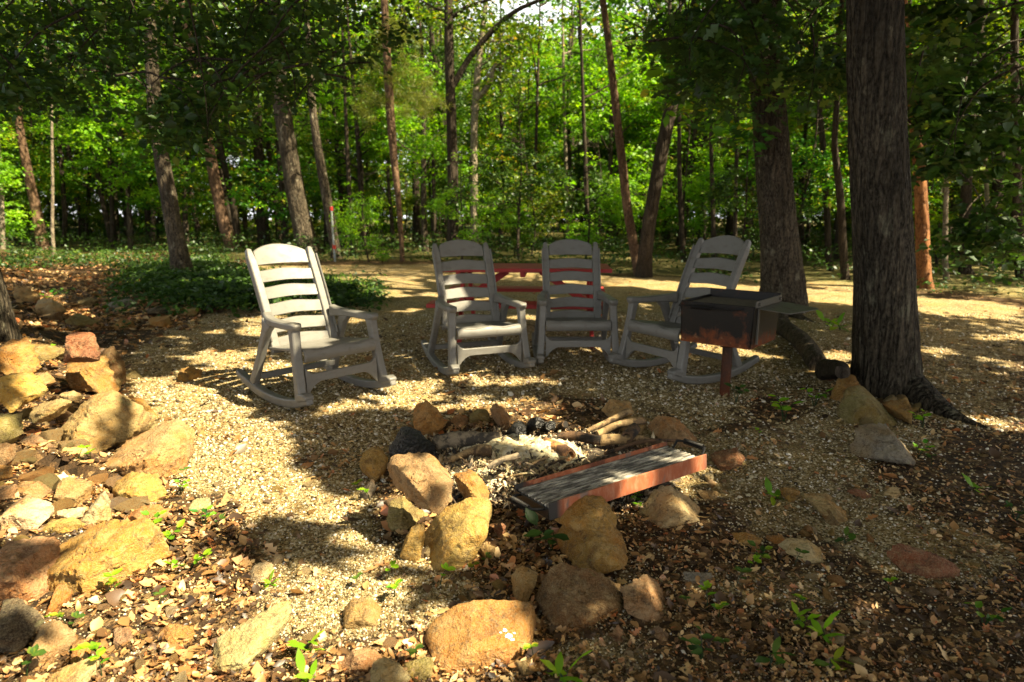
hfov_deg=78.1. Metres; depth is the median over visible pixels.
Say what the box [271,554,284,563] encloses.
stone
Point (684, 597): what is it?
seedling
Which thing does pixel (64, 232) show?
forest tree
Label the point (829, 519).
rock
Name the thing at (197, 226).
woodland tree
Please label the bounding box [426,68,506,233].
woodland tree
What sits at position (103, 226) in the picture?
understory tree
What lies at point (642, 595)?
rock
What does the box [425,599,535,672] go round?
rock
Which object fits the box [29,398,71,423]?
rock
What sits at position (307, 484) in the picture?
stone
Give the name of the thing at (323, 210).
understory tree
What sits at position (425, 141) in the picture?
woodland tree
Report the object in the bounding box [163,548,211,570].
seedling
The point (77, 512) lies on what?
rock
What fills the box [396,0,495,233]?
woodland tree
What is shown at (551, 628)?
stone
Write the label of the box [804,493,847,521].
rock
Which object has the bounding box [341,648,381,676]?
rock
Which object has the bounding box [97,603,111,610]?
stone
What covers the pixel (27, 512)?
rock
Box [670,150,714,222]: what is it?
understory tree
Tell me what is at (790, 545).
rock
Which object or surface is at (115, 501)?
rock
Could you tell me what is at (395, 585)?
seedling
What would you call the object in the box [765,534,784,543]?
rock
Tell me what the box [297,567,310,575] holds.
stone
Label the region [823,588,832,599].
stone
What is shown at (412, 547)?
rock
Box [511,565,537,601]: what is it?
rock
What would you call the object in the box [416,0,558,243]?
forest tree
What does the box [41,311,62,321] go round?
rock
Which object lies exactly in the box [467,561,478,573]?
seedling
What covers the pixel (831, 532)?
stone
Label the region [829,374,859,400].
rock
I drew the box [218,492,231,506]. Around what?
rock
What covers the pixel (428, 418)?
rock
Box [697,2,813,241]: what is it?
woodland tree
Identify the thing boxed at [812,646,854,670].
seedling
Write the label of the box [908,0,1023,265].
woodland tree
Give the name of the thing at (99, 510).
rock
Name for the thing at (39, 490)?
rock
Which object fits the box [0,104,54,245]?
woodland tree
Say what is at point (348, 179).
forest tree
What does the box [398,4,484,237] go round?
woodland tree
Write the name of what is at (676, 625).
stone
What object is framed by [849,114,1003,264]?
understory tree
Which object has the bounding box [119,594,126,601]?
stone
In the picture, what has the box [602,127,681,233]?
understory tree
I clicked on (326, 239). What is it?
woodland tree
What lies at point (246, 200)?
understory tree
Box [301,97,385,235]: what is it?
understory tree
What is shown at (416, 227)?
woodland tree
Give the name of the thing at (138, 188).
understory tree
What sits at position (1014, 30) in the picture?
forest tree
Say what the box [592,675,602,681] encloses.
stone
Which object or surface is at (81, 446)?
seedling
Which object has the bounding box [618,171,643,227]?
understory tree
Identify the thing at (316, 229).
understory tree
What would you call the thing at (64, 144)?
woodland tree
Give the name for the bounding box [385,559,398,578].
seedling
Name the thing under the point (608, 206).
understory tree
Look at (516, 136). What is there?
woodland tree
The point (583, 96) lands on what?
forest tree
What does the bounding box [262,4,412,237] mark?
woodland tree
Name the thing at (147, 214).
woodland tree
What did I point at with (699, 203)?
understory tree
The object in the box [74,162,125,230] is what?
understory tree
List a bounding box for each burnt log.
[432,431,501,452]
[443,444,491,463]
[487,452,519,469]
[508,421,525,434]
[526,417,544,432]
[539,420,555,431]
[543,438,575,460]
[556,421,567,430]
[558,431,600,444]
[585,408,631,432]
[596,417,645,435]
[598,434,663,445]
[604,439,680,454]
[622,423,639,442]
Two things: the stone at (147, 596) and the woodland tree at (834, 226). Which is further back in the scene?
the woodland tree at (834, 226)
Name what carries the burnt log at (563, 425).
on the fire bed
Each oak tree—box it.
[0,0,428,340]
[620,0,1023,430]
[621,0,818,321]
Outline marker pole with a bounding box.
[330,206,335,261]
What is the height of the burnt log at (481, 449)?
0.122 m
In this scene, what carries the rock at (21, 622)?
on the ground at (410, 285)
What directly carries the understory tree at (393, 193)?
on the ground at (410, 285)
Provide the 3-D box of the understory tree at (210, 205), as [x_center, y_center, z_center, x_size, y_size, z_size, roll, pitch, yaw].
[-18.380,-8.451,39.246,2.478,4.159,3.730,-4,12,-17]
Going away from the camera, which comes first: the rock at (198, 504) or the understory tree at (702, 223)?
the rock at (198, 504)
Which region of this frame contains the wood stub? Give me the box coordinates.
[815,358,849,379]
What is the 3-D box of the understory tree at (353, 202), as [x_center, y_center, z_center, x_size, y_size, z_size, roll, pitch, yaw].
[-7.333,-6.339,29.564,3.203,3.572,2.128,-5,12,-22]
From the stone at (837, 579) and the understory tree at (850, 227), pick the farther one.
the understory tree at (850, 227)
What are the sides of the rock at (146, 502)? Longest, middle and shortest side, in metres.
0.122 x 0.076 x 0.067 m
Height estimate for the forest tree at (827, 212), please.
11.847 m
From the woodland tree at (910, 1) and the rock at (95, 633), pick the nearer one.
the rock at (95, 633)
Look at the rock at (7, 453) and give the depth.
2.91 m
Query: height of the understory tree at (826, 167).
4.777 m
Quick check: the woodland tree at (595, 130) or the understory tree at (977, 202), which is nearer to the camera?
the understory tree at (977, 202)
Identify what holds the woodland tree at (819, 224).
on the ground at (410, 285)
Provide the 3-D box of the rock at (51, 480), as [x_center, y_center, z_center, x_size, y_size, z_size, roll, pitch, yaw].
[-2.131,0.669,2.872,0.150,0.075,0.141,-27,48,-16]
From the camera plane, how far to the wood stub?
4.79 m
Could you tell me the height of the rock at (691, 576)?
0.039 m
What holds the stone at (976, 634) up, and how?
on the ground at (410, 285)
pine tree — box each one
[333,0,455,261]
[904,0,934,289]
[942,4,958,279]
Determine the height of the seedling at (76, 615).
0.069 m
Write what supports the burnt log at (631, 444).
on the fire bed
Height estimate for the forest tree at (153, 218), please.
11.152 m
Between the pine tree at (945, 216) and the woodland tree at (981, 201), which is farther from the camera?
the woodland tree at (981, 201)
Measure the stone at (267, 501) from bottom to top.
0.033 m
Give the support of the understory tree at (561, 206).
on the ground at (410, 285)
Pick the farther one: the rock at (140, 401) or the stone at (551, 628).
the rock at (140, 401)
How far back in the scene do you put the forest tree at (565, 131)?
24.62 m
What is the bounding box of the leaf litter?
[0,253,1023,681]
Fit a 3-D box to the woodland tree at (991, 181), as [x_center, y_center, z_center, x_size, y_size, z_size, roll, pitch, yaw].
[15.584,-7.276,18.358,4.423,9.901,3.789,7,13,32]
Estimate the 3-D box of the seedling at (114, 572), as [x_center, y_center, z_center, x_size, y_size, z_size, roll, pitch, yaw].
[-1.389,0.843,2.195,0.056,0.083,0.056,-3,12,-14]
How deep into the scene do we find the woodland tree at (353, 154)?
33.29 m
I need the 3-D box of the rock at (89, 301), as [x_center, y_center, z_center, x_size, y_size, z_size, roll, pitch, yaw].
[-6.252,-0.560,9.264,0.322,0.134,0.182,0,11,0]
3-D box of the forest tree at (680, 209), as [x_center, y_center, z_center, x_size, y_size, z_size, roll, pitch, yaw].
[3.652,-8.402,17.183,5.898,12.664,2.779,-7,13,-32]
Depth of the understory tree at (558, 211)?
29.09 m
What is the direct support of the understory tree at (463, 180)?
on the ground at (410, 285)
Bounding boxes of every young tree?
[329,163,389,261]
[361,224,394,263]
[418,152,519,259]
[496,179,539,256]
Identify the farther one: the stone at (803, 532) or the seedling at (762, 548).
the stone at (803, 532)
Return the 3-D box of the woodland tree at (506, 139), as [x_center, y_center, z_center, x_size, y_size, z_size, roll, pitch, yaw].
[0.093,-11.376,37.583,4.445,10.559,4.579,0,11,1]
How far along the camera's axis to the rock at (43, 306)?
7.78 m
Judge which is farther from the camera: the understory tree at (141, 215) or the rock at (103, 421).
the understory tree at (141, 215)
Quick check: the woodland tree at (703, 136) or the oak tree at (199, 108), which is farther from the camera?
the woodland tree at (703, 136)
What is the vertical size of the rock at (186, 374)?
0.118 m
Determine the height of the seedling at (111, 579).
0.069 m
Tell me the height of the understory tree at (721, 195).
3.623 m
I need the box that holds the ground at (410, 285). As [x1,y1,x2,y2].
[0,219,1023,681]
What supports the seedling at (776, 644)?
on the leaf litter
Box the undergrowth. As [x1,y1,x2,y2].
[0,223,1023,297]
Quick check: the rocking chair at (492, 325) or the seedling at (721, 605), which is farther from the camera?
the rocking chair at (492, 325)
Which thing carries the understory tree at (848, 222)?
on the ground at (410, 285)
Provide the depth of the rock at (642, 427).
3.81 m
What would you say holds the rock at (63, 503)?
on the ground at (410, 285)
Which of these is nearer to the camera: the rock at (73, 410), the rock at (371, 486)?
the rock at (371, 486)
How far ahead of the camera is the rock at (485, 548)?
2.46 m
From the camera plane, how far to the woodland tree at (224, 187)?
28.59 m
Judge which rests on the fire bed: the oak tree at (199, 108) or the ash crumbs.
the ash crumbs
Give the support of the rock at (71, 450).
on the ground at (410, 285)
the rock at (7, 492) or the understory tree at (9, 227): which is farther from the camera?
the understory tree at (9, 227)
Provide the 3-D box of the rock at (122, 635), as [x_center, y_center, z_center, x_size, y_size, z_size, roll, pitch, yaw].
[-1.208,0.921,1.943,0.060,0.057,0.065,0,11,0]
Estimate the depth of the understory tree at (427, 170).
36.92 m
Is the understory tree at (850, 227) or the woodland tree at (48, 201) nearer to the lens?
the understory tree at (850, 227)
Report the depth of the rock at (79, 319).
7.45 m
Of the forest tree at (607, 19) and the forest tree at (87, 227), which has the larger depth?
the forest tree at (87, 227)
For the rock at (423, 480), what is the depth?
2.51 m
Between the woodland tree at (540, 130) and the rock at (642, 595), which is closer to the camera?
the rock at (642, 595)
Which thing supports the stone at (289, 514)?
on the ground at (410, 285)
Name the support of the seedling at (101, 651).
on the leaf litter
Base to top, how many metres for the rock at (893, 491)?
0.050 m
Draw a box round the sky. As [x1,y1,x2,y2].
[0,0,818,219]
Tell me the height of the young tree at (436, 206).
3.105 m
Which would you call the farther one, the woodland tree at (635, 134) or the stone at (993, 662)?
the woodland tree at (635, 134)
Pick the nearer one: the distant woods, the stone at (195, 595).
the stone at (195, 595)
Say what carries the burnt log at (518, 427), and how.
on the fire bed
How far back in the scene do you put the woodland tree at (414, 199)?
27.04 m
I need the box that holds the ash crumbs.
[414,425,654,509]
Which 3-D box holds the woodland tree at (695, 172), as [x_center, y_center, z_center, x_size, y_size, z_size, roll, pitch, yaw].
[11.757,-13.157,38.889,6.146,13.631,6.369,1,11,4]
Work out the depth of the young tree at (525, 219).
19.58 m
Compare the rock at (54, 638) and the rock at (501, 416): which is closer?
the rock at (54, 638)
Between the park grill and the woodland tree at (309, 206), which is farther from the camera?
the woodland tree at (309, 206)
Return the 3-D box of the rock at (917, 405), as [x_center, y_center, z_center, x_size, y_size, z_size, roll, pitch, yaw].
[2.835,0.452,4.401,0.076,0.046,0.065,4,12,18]
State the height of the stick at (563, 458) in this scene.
0.022 m
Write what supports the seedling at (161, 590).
on the leaf litter
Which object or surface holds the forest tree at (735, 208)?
on the ground at (410, 285)
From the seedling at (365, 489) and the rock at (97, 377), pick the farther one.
the rock at (97, 377)
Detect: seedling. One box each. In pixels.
[22,644,46,675]
[39,289,57,297]
[44,612,65,623]
[52,288,74,298]
[68,610,85,628]
[70,641,102,663]
[78,444,91,460]
[83,448,95,458]
[87,646,111,678]
[102,568,122,591]
[106,577,121,589]
[115,320,131,332]
[140,510,166,523]
[153,587,166,608]
[163,519,184,541]
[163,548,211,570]
[174,479,190,492]
[189,505,215,524]
[215,513,225,524]
[263,569,278,588]
[286,630,324,652]
[294,648,316,681]
[350,571,362,583]
[351,479,362,491]
[358,487,369,500]
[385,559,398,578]
[386,578,402,596]
[405,643,423,659]
[440,562,455,584]
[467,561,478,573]
[481,552,491,564]
[523,642,538,653]
[524,508,568,550]
[540,650,591,681]
[631,491,642,505]
[678,595,690,603]
[678,624,713,661]
[699,580,715,608]
[711,601,728,616]
[712,636,729,652]
[724,383,749,402]
[734,565,752,588]
[747,540,772,565]
[747,554,761,567]
[755,636,795,667]
[765,477,783,505]
[768,394,804,421]
[791,600,821,626]
[792,593,806,607]
[794,547,809,565]
[799,387,833,406]
[805,610,843,644]
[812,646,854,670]
[816,310,837,326]
[829,312,848,331]
[835,526,859,543]
[883,577,897,588]
[907,409,930,428]
[913,439,934,456]
[925,453,935,465]
[962,473,984,495]
[964,601,1011,626]
[1004,499,1023,522]
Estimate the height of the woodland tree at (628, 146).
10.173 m
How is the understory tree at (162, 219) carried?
on the ground at (410, 285)
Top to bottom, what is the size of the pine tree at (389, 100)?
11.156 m
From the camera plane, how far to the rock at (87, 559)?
2.29 m
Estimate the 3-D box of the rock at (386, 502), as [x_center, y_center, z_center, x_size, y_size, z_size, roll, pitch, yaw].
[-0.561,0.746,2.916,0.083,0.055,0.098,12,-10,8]
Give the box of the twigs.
[1,310,1023,681]
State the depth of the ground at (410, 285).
3.51 m
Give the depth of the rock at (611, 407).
4.10 m
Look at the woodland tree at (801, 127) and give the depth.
18.49 m
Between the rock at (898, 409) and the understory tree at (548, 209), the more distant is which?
the understory tree at (548, 209)
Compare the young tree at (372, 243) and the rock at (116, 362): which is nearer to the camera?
the rock at (116, 362)
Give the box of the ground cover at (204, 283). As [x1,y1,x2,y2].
[94,253,392,317]
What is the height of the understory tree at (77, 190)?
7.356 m
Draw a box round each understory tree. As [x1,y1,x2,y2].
[0,137,49,240]
[1,69,103,245]
[35,128,124,238]
[40,192,72,228]
[46,172,123,232]
[49,192,94,238]
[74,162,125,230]
[117,180,159,237]
[118,129,201,238]
[132,183,214,230]
[157,163,200,226]
[157,188,206,234]
[177,149,239,221]
[189,186,216,235]
[195,172,217,235]
[195,189,218,230]
[199,124,253,236]
[220,106,343,229]
[228,135,275,227]
[267,145,319,209]
[270,184,310,223]
[290,187,323,235]
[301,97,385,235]
[308,179,339,228]
[313,187,338,221]
[322,165,387,228]
[351,129,410,234]
[355,185,396,234]
[369,153,431,237]
[374,179,396,234]
[383,156,428,240]
[402,115,463,208]
[404,205,438,229]
[410,134,468,237]
[420,190,464,238]
[430,85,586,259]
[458,140,487,235]
[462,157,507,239]
[491,130,560,253]
[494,167,576,256]
[513,162,582,242]
[531,87,616,231]
[542,159,582,238]
[551,152,639,258]
[555,135,638,235]
[590,97,647,235]
[597,94,742,231]
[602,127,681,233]
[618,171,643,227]
[633,154,681,224]
[668,170,738,227]
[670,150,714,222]
[672,132,754,255]
[689,118,826,249]
[737,87,850,231]
[737,179,759,256]
[793,146,822,209]
[794,162,821,215]
[799,37,960,224]
[811,214,851,239]
[818,191,851,239]
[843,109,980,258]
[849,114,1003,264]
[935,176,1023,242]
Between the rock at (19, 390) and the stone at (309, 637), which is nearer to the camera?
the stone at (309, 637)
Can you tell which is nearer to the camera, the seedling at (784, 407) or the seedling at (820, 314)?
the seedling at (784, 407)
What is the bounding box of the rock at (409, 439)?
[389,426,437,456]
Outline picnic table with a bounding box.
[426,263,611,347]
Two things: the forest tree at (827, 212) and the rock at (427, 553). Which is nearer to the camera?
the rock at (427, 553)
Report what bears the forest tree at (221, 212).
on the ground at (410, 285)
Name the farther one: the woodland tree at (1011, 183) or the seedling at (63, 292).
the woodland tree at (1011, 183)
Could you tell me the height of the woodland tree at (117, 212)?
17.234 m
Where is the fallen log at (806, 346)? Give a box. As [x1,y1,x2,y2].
[776,318,826,370]
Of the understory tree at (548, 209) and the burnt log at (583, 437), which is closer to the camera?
the burnt log at (583, 437)
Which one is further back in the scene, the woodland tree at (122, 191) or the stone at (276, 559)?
the woodland tree at (122, 191)
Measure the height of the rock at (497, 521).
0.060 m
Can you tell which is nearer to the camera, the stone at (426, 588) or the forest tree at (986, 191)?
the stone at (426, 588)
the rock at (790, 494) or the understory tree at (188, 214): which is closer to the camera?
the rock at (790, 494)
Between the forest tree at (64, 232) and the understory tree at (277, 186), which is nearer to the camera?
the forest tree at (64, 232)
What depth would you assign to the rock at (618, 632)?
2.01 m
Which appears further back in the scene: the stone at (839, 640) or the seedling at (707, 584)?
the seedling at (707, 584)
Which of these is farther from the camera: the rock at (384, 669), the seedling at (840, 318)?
the seedling at (840, 318)
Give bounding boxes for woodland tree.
[0,82,34,195]
[0,103,81,240]
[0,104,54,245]
[0,117,56,244]
[1,0,105,235]
[3,0,42,230]
[3,48,64,226]
[9,50,85,234]
[17,2,183,240]
[26,1,137,242]
[40,11,124,233]
[43,16,172,242]
[53,1,147,237]
[54,34,163,238]
[56,3,200,249]
[99,0,269,247]
[108,0,250,226]
[111,3,195,239]
[112,1,230,233]
[118,0,254,244]
[179,39,231,233]
[199,26,274,236]
[213,4,329,239]
[219,3,332,243]
[233,73,309,226]
[262,0,360,245]
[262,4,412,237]
[276,67,337,235]
[293,0,397,248]
[293,29,376,201]
[295,0,417,249]
[331,33,407,245]
[344,0,458,242]
[344,45,443,247]
[355,0,484,251]
[367,0,503,224]
[374,68,468,244]
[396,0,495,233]
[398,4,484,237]
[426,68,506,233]
[457,0,553,247]
[459,38,522,233]
[484,56,541,236]
[486,42,574,228]
[488,63,556,244]
[516,0,632,238]
[522,0,634,238]
[524,0,691,249]
[529,4,607,233]
[559,11,631,237]
[578,0,747,242]
[587,3,663,244]
[597,0,692,187]
[600,9,689,242]
[630,57,707,223]
[643,0,747,240]
[643,0,747,251]
[644,86,721,244]
[657,0,834,235]
[668,113,746,236]
[676,3,813,243]
[682,103,748,218]
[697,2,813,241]
[727,0,838,151]
[727,5,816,189]
[729,2,847,252]
[746,0,843,161]
[748,43,831,231]
[784,0,926,259]
[790,22,848,247]
[795,28,850,249]
[818,0,989,169]
[829,0,916,240]
[829,0,1023,214]
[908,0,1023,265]
[908,43,955,224]
[910,1,1023,258]
[921,1,1019,232]
[949,9,1023,206]
[957,48,1023,228]
[958,0,1023,262]
[975,112,1023,215]
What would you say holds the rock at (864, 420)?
on the ground at (410, 285)
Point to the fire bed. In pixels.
(593, 448)
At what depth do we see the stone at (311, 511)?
2.79 m
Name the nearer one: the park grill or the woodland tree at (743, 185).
the park grill
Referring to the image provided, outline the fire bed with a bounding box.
[438,431,681,510]
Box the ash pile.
[443,433,588,486]
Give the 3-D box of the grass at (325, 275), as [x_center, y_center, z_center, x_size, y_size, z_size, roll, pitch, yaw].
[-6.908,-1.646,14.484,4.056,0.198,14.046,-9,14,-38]
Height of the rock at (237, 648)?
0.135 m
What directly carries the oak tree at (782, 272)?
on the ground at (410, 285)
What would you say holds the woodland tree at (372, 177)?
on the ground at (410, 285)
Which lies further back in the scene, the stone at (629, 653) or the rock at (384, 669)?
the stone at (629, 653)
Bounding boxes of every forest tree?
[0,0,101,254]
[0,1,74,248]
[5,0,110,249]
[29,1,102,245]
[31,0,177,246]
[37,0,126,243]
[86,1,172,244]
[105,0,242,249]
[138,0,249,246]
[143,1,192,270]
[216,1,302,234]
[218,0,354,253]
[220,0,270,244]
[294,0,355,252]
[294,0,360,258]
[372,0,470,242]
[378,0,568,256]
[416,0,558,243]
[500,0,601,249]
[505,0,649,238]
[506,0,662,236]
[565,0,645,274]
[568,0,686,261]
[634,0,700,277]
[708,56,716,256]
[723,0,971,270]
[733,55,741,258]
[831,0,850,279]
[957,0,1019,274]
[981,0,994,270]
[1010,0,1023,279]
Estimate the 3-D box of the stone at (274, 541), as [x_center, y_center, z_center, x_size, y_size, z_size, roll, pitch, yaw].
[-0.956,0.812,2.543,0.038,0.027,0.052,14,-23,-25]
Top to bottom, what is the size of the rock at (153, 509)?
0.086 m
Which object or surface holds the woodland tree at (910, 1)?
on the ground at (410, 285)
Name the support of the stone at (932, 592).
on the ground at (410, 285)
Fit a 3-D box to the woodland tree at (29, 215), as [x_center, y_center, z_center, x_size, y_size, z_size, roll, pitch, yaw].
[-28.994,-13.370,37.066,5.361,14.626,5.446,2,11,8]
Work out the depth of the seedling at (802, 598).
2.12 m
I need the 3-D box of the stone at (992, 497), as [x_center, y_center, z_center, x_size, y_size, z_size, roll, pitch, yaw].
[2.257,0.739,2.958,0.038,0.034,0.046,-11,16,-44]
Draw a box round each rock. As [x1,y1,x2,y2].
[0,337,40,374]
[0,372,48,412]
[0,413,22,443]
[0,442,15,464]
[0,465,12,479]
[0,484,16,500]
[0,495,53,530]
[0,536,60,601]
[0,597,44,653]
[11,449,36,465]
[13,287,41,301]
[13,535,29,540]
[16,434,54,449]
[16,481,51,499]
[17,466,54,481]
[19,407,33,420]
[20,456,36,463]
[21,620,76,672]
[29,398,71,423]
[31,344,64,360]
[33,473,60,490]
[35,298,66,314]
[35,372,55,386]
[39,428,62,441]
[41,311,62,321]
[42,517,84,533]
[44,583,71,615]
[45,658,99,681]
[47,519,169,595]
[51,498,74,514]
[52,476,92,506]
[53,410,72,419]
[57,439,89,450]
[57,507,85,517]
[59,391,82,400]
[60,442,74,448]
[60,447,87,457]
[61,390,156,452]
[64,332,100,362]
[65,313,99,326]
[65,354,119,392]
[67,406,76,413]
[70,639,90,663]
[77,298,98,305]
[81,491,112,525]
[86,473,108,483]
[90,628,109,638]
[101,346,126,384]
[104,419,194,478]
[104,475,122,490]
[107,299,134,307]
[110,496,129,513]
[112,471,168,502]
[113,318,135,329]
[113,496,147,513]
[113,627,133,649]
[115,378,122,388]
[125,504,168,520]
[126,370,142,378]
[130,397,157,417]
[140,499,150,505]
[147,306,166,314]
[148,316,171,327]
[159,623,193,644]
[177,366,202,381]
[184,306,197,316]
[188,497,210,513]
[212,601,291,673]
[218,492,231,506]
[249,561,273,583]
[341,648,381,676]
[343,596,380,628]
[359,446,387,481]
[361,481,376,498]
[368,657,410,681]
[383,498,393,505]
[386,497,423,531]
[387,452,453,513]
[389,426,437,456]
[400,523,424,563]
[401,656,434,681]
[413,400,445,437]
[423,545,430,557]
[424,497,491,571]
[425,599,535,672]
[450,414,467,427]
[454,469,489,498]
[469,409,489,423]
[480,543,494,562]
[490,404,510,430]
[493,520,504,523]
[494,523,505,536]
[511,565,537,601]
[515,660,532,675]
[534,562,622,630]
[554,495,616,534]
[556,525,627,573]
[601,399,633,417]
[611,624,625,641]
[619,574,664,621]
[620,416,645,434]
[638,485,699,528]
[647,415,696,447]
[650,625,668,640]
[683,571,712,583]
[697,490,717,499]
[704,472,713,481]
[710,447,744,470]
[732,532,761,546]
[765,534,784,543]
[778,538,822,563]
[780,487,799,501]
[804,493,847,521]
[822,509,839,525]
[823,493,831,499]
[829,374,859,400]
[836,385,896,425]
[847,489,871,498]
[849,422,915,465]
[859,417,873,424]
[882,396,912,424]
[883,395,897,401]
[883,487,900,497]
[886,543,959,578]
[895,394,904,399]
[912,403,920,407]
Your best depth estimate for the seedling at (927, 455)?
3.35 m
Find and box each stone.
[19,675,37,681]
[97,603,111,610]
[107,656,118,663]
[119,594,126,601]
[134,658,147,673]
[139,593,151,600]
[143,674,153,681]
[162,669,170,676]
[164,606,177,618]
[168,652,178,664]
[172,670,186,681]
[178,528,190,534]
[181,594,187,599]
[187,593,198,598]
[213,482,221,485]
[263,499,271,503]
[270,539,279,544]
[271,485,279,490]
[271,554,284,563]
[286,512,293,516]
[295,640,306,650]
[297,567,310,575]
[298,559,305,564]
[302,480,313,486]
[302,653,308,661]
[303,631,316,640]
[308,508,316,514]
[382,637,398,648]
[421,584,431,593]
[458,595,466,602]
[468,591,476,598]
[492,579,507,590]
[548,625,556,634]
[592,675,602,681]
[624,650,633,657]
[669,622,681,630]
[700,546,712,557]
[751,543,760,552]
[798,529,811,536]
[803,525,812,533]
[804,573,818,580]
[817,620,828,634]
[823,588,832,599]
[827,574,844,586]
[828,528,834,535]
[829,631,843,644]
[848,656,866,667]
[866,533,873,542]
[890,586,900,591]
[909,629,922,634]
[920,587,939,596]
[968,562,980,568]
[972,629,980,639]
[980,656,998,668]
[988,495,998,499]
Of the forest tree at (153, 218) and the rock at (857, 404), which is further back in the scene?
the forest tree at (153, 218)
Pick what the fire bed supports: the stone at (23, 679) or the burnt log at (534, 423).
the burnt log at (534, 423)
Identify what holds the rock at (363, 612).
on the ground at (410, 285)
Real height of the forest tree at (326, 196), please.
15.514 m
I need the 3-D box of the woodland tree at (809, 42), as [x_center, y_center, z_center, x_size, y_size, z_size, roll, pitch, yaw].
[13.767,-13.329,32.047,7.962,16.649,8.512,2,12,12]
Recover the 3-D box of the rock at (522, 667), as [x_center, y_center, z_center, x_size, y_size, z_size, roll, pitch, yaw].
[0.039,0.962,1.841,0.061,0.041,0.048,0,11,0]
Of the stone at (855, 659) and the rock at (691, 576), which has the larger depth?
the rock at (691, 576)
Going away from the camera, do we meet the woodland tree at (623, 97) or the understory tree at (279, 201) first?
the woodland tree at (623, 97)
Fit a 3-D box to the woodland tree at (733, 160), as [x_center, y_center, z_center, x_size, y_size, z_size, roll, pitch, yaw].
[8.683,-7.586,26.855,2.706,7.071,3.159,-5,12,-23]
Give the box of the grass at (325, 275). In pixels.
[117,252,373,299]
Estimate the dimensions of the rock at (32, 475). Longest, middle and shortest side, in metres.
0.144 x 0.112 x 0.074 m
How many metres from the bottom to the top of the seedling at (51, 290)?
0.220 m
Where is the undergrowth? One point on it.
(253, 232)
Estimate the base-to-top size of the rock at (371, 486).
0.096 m
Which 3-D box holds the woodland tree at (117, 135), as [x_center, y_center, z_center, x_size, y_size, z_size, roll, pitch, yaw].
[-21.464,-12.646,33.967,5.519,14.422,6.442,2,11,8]
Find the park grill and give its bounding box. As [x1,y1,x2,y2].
[679,288,818,395]
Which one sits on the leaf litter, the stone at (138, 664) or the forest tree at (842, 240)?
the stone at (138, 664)
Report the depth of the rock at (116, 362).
4.80 m
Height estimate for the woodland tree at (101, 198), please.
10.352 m
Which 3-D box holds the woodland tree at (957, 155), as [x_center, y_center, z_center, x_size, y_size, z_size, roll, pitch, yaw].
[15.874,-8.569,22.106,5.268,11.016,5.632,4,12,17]
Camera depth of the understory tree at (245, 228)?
38.12 m
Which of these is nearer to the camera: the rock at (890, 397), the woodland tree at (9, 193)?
the rock at (890, 397)
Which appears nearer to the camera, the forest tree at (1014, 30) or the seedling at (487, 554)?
the seedling at (487, 554)
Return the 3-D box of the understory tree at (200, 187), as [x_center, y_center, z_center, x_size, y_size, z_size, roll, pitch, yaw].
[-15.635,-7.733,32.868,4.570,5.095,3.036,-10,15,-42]
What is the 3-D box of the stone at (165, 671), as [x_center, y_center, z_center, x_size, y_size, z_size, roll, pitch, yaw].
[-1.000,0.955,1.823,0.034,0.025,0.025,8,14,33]
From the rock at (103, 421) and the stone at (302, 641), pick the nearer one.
the stone at (302, 641)
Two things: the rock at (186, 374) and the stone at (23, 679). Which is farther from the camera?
the rock at (186, 374)
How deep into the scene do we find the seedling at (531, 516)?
2.47 m
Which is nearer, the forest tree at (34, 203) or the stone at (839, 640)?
the stone at (839, 640)
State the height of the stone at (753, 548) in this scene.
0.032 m
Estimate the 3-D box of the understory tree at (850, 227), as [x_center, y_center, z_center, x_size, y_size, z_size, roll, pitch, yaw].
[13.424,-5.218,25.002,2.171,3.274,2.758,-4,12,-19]
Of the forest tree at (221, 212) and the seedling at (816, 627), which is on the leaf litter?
the seedling at (816, 627)
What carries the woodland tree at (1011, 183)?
on the ground at (410, 285)
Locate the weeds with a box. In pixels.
[0,245,229,270]
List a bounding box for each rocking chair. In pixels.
[236,243,396,407]
[421,240,535,375]
[532,239,618,363]
[608,235,759,383]
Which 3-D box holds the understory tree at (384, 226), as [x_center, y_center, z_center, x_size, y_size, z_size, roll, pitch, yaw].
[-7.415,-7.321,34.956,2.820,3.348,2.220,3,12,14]
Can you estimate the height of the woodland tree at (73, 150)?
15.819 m
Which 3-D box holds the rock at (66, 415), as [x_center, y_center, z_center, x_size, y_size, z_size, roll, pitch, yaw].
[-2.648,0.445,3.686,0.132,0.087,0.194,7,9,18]
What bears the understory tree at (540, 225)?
on the ground at (410, 285)
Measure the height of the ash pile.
0.245 m
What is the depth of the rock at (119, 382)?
4.66 m
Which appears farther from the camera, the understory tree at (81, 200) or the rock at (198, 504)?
the understory tree at (81, 200)
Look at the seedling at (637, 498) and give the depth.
2.85 m
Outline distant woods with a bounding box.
[1,0,1010,236]
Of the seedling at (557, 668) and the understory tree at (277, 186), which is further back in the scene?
the understory tree at (277, 186)
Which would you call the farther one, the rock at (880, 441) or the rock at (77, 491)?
the rock at (880, 441)
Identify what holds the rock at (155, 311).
on the ground at (410, 285)
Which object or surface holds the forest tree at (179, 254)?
on the ground at (410, 285)
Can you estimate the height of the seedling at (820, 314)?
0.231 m
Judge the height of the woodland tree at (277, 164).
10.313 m
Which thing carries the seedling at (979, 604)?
on the ground at (410, 285)
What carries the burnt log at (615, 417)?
on the fire bed
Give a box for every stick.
[467,458,472,468]
[513,473,522,477]
[515,460,528,464]
[525,462,538,469]
[528,461,543,469]
[532,456,549,464]
[553,456,566,463]
[558,461,574,470]
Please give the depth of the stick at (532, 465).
3.01 m

